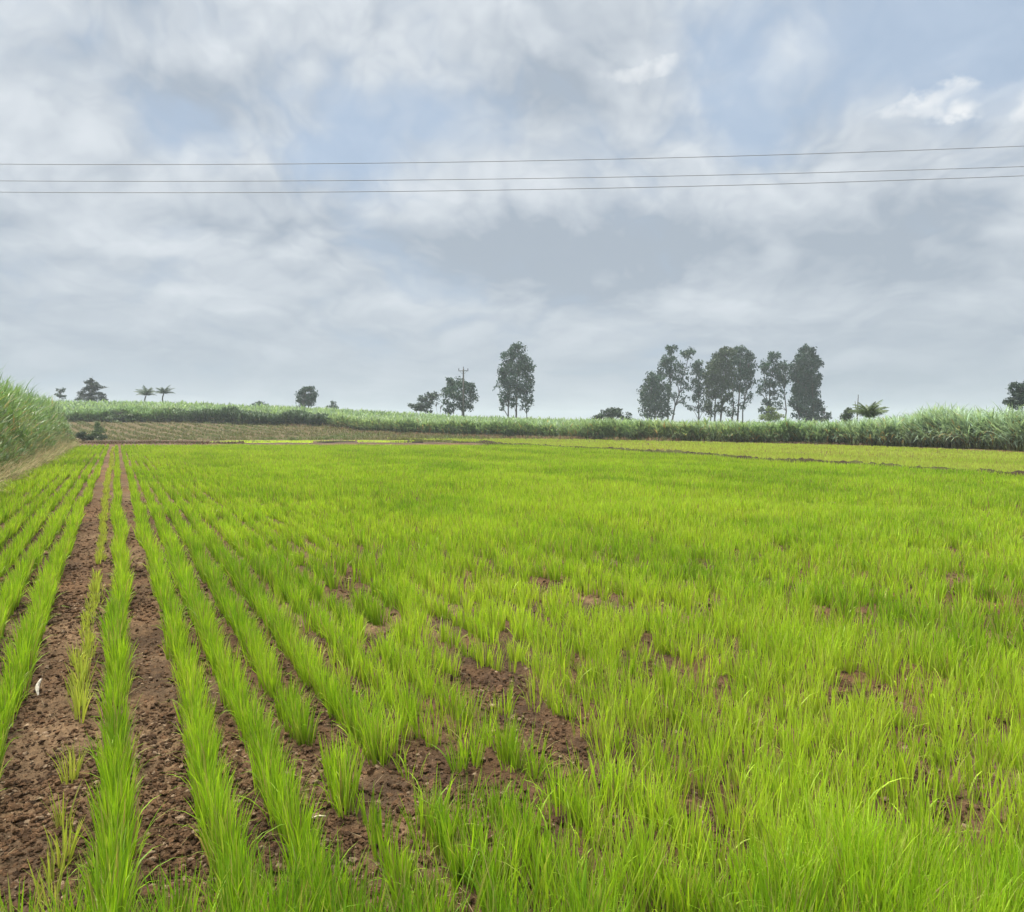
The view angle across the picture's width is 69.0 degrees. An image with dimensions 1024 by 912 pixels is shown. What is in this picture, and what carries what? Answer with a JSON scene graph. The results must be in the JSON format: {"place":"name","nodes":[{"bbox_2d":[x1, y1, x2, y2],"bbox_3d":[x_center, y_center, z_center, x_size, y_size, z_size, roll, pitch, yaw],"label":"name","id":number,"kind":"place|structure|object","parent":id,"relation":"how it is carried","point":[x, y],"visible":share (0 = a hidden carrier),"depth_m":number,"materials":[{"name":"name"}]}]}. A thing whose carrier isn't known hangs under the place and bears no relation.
{"place":"outdoors","nodes":[
{"label":"outdoors","id":0,"kind":"place"},
{"bbox_2d":[0,411,80,492],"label":"dry grass","id":1,"kind":"structure","parent":0,"point":[23,465],"depth_m":25.79,"materials":[{"name":"beige plant"}]},
{"bbox_2d":[0,421,1023,911],"bbox_3d":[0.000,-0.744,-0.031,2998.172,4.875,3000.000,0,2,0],"label":"ground","id":2,"kind":"structure","parent":0,"point":[154,669],"depth_m":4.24,"materials":[{"name":"soil"}]},
{"bbox_2d":[0,369,76,470],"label":"sugar cane","id":3,"kind":"object","parent":2,"relation":"on","point":[16,404],"visible":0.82,"depth_m":32.75,"materials":[{"name":"green plant"}]},
{"bbox_2d":[35,678,41,694],"bbox_3d":[-2.818,1.372,4.427,0.031,0.081,0.074,0,2,-11],"label":"white scrap","id":4,"kind":"object","parent":2,"relation":"on","point":[37,686],"visible":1,"depth_m":4.42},
{"bbox_2d":[54,387,66,399],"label":"sapling","id":5,"kind":"object","parent":2,"relation":"on","point":[62,390],"visible":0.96,"depth_m":167.31,"materials":[{"name":"green plant"}]},
{"bbox_2d":[23,446,114,911],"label":"stunted rice","id":6,"kind":"object","parent":2,"relation":"on","point":[78,683],"visible":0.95,"depth_m":4.16,"materials":[{"name":"green plant"}]},
{"bbox_2d":[74,378,108,401],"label":"layered tree","id":7,"kind":"object","parent":2,"relation":"on","point":[92,385],"visible":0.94,"depth_m":164.07,"materials":[{"name":"green plant"}]},
{"bbox_2d":[75,431,107,441],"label":"shrub","id":8,"kind":"object","parent":2,"relation":"on","point":[82,436],"visible":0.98,"depth_m":71.57,"materials":[{"name":"green plant"}]},
{"bbox_2d":[87,420,106,435],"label":"shrub","id":9,"kind":"object","parent":2,"relation":"on","point":[98,431],"visible":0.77,"depth_m":83.50,"materials":[{"name":"green plant"}]},
{"bbox_2d":[101,408,135,422],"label":"bush","id":10,"kind":"object","parent":2,"relation":"on","point":[125,416],"visible":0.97,"depth_m":112.47,"materials":[{"name":"green plant"}]},
{"bbox_2d":[135,385,154,400],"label":"coconut palm","id":11,"kind":"object","parent":2,"relation":"on","point":[146,391],"visible":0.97,"depth_m":169.32,"materials":[{"name":"green plant"}]},
{"bbox_2d":[155,385,174,400],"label":"coconut palm","id":12,"kind":"object","parent":2,"relation":"on","point":[162,391],"visible":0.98,"depth_m":171.35,"materials":[{"name":"green plant"}]},
{"bbox_2d":[55,405,328,425],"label":"tall grass","id":13,"kind":"structure","parent":2,"relation":"on","point":[235,415],"depth_m":112.90,"materials":[{"name":"green plant"}]},
{"bbox_2d":[252,401,267,406],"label":"bush","id":14,"kind":"object","parent":2,"relation":"on","point":[259,402],"visible":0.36,"depth_m":167.34,"materials":[{"name":"green plant"}]},
{"bbox_2d":[68,419,489,439],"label":"crop stubble","id":15,"kind":"object","parent":2,"relation":"on","point":[237,434],"visible":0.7,"depth_m":93.29,"materials":[{"name":"brown plant"}]},
{"bbox_2d":[201,440,412,442],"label":"rice seedlings","id":16,"kind":"object","parent":2,"relation":"on","point":[297,441],"visible":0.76,"depth_m":71.11,"materials":[{"name":"green plant"}]},
{"bbox_2d":[295,386,318,408],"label":"eucalyptus tree","id":17,"kind":"object","parent":2,"relation":"on","point":[309,400],"visible":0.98,"depth_m":167.40,"materials":[{"name":"green plant"}]},
{"bbox_2d":[327,400,338,408],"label":"sapling","id":18,"kind":"object","parent":2,"relation":"on","point":[332,403],"visible":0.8,"depth_m":167.41,"materials":[{"name":"green plant"}]},
{"bbox_2d":[317,441,352,442],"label":"puddle","id":19,"kind":"object","parent":2,"relation":"on","point":[331,441],"visible":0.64,"depth_m":70.08,"materials":[{"name":"grey liquid"}]},
{"bbox_2d":[392,441,422,442],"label":"puddle","id":20,"kind":"object","parent":2,"relation":"on","point":[410,441],"visible":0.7,"depth_m":70.08,"materials":[{"name":"grey liquid"}]},
{"bbox_2d":[407,391,440,413],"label":"bushy tree","id":21,"kind":"object","parent":2,"relation":"on","point":[421,406],"visible":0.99,"depth_m":164.21,"materials":[{"name":"green plant"}]},
{"bbox_2d":[439,376,478,414],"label":"eucalyptus tree","id":22,"kind":"object","parent":2,"relation":"on","point":[453,385],"visible":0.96,"depth_m":159.16,"materials":[{"name":"green plant"}]},
{"bbox_2d":[458,367,467,416],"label":"utility pole","id":23,"kind":"object","parent":2,"relation":"on","point":[463,370],"visible":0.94,"depth_m":139.43,"materials":[{"name":"concrete"}]},
{"bbox_2d":[76,423,870,445],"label":"dry weeds","id":24,"kind":"object","parent":2,"relation":"on","point":[496,436],"visible":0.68,"depth_m":77.97,"materials":[{"name":"green plant"}]},
{"bbox_2d":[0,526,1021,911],"bbox_3d":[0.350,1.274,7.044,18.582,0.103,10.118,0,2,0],"label":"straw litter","id":25,"kind":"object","parent":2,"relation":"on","point":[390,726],"visible":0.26,"depth_m":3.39,"materials":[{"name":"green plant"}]},
{"bbox_2d":[0,443,1023,911],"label":"rice crop","id":26,"kind":"object","parent":2,"relation":"on","point":[490,497],"visible":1,"depth_m":4.82,"materials":[{"name":"green plant"}]},
{"bbox_2d":[492,341,536,417],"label":"eucalyptus tree","id":27,"kind":"object","parent":2,"relation":"on","point":[523,364],"visible":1,"depth_m":163.97,"materials":[{"name":"green plant"}]},
{"bbox_2d":[50,398,1023,451],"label":"sugar cane","id":28,"kind":"object","parent":2,"relation":"on","point":[948,427],"visible":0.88,"depth_m":72.22,"materials":[{"name":"green plant"}]},
{"bbox_2d":[590,407,632,420],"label":"bush","id":29,"kind":"object","parent":2,"relation":"on","point":[611,412],"visible":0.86,"depth_m":139.35,"materials":[{"name":"green plant"}]},
{"bbox_2d":[636,370,674,419],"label":"eucalyptus tree","id":30,"kind":"object","parent":2,"relation":"on","point":[652,385],"visible":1,"depth_m":176.97,"materials":[{"name":"green plant"}]},
{"bbox_2d":[656,344,695,419],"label":"eucalyptus tree","id":31,"kind":"object","parent":2,"relation":"on","point":[665,363],"visible":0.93,"depth_m":180.66,"materials":[{"name":"green plant"}]},
{"bbox_2d":[683,359,708,419],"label":"eucalyptus tree","id":32,"kind":"object","parent":2,"relation":"on","point":[698,372],"visible":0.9,"depth_m":179.13,"materials":[{"name":"green plant"}]},
{"bbox_2d":[386,437,1023,476],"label":"earth bank","id":33,"kind":"structure","parent":2,"relation":"on","point":[1019,472],"depth_m":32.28,"materials":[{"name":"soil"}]},
{"bbox_2d":[387,437,1023,471],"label":"rice crop","id":34,"kind":"object","parent":2,"relation":"on","point":[1005,461],"visible":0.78,"depth_m":41.78,"materials":[{"name":"green plant"}]},
{"bbox_2d":[702,346,739,420],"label":"eucalyptus tree","id":35,"kind":"object","parent":2,"relation":"on","point":[715,378],"visible":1,"depth_m":174.59,"materials":[{"name":"green plant"}]},
{"bbox_2d":[725,345,758,422],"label":"eucalyptus tree","id":36,"kind":"object","parent":2,"relation":"on","point":[745,372],"visible":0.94,"depth_m":177.92,"materials":[{"name":"green plant"}]},
{"bbox_2d":[758,406,784,421],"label":"bush","id":37,"kind":"object","parent":2,"relation":"on","point":[776,416],"visible":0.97,"depth_m":149.21,"materials":[{"name":"green plant"}]},
{"bbox_2d":[755,351,790,421],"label":"eucalyptus tree","id":38,"kind":"object","parent":2,"relation":"on","point":[775,369],"visible":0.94,"depth_m":180.08,"materials":[{"name":"green plant"}]},
{"bbox_2d":[787,343,824,422],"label":"eucalyptus tree","id":39,"kind":"object","parent":2,"relation":"on","point":[806,384],"visible":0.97,"depth_m":168.66,"materials":[{"name":"green plant"}]},
{"bbox_2d":[815,405,831,421],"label":"sapling","id":40,"kind":"object","parent":2,"relation":"on","point":[823,414],"visible":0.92,"depth_m":167.89,"materials":[{"name":"green plant"}]},
{"bbox_2d":[839,407,854,424],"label":"conical tree","id":41,"kind":"object","parent":2,"relation":"on","point":[846,417],"visible":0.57,"depth_m":91.84,"materials":[{"name":"green plant"}]},
{"bbox_2d":[847,400,888,420],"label":"coconut palm","id":42,"kind":"object","parent":2,"relation":"on","point":[866,410],"visible":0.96,"depth_m":71.57,"materials":[{"name":"green plant"}]},
{"bbox_2d":[1002,381,1023,409],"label":"round tree","id":43,"kind":"object","parent":2,"relation":"on","point":[1017,394],"visible":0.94,"depth_m":94.58,"materials":[{"name":"green plant"}]},
{"bbox_2d":[0,0,1023,423],"label":"sky","id":44,"kind":"structure","parent":0,"point":[909,293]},
{"bbox_2d":[27,146,1019,164],"bbox_3d":[0.000,-6.356,14.751,48.001,1.157,0.010,0,2,0],"label":"power line","id":45,"kind":"object","parent":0,"point":[481,161],"visible":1,"depth_m":14.77,"materials":[{"name":"metal"}]},
{"bbox_2d":[24,175,1023,192],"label":"power line","id":46,"kind":"object","parent":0,"point":[466,190],"visible":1,"depth_m":14.50,"materials":[{"name":"metal"}]},
{"bbox_2d":[103,166,1023,181],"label":"power line","id":47,"kind":"object","parent":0,"point":[547,178],"visible":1,"depth_m":15.18,"materials":[{"name":"metal"}]}
]}

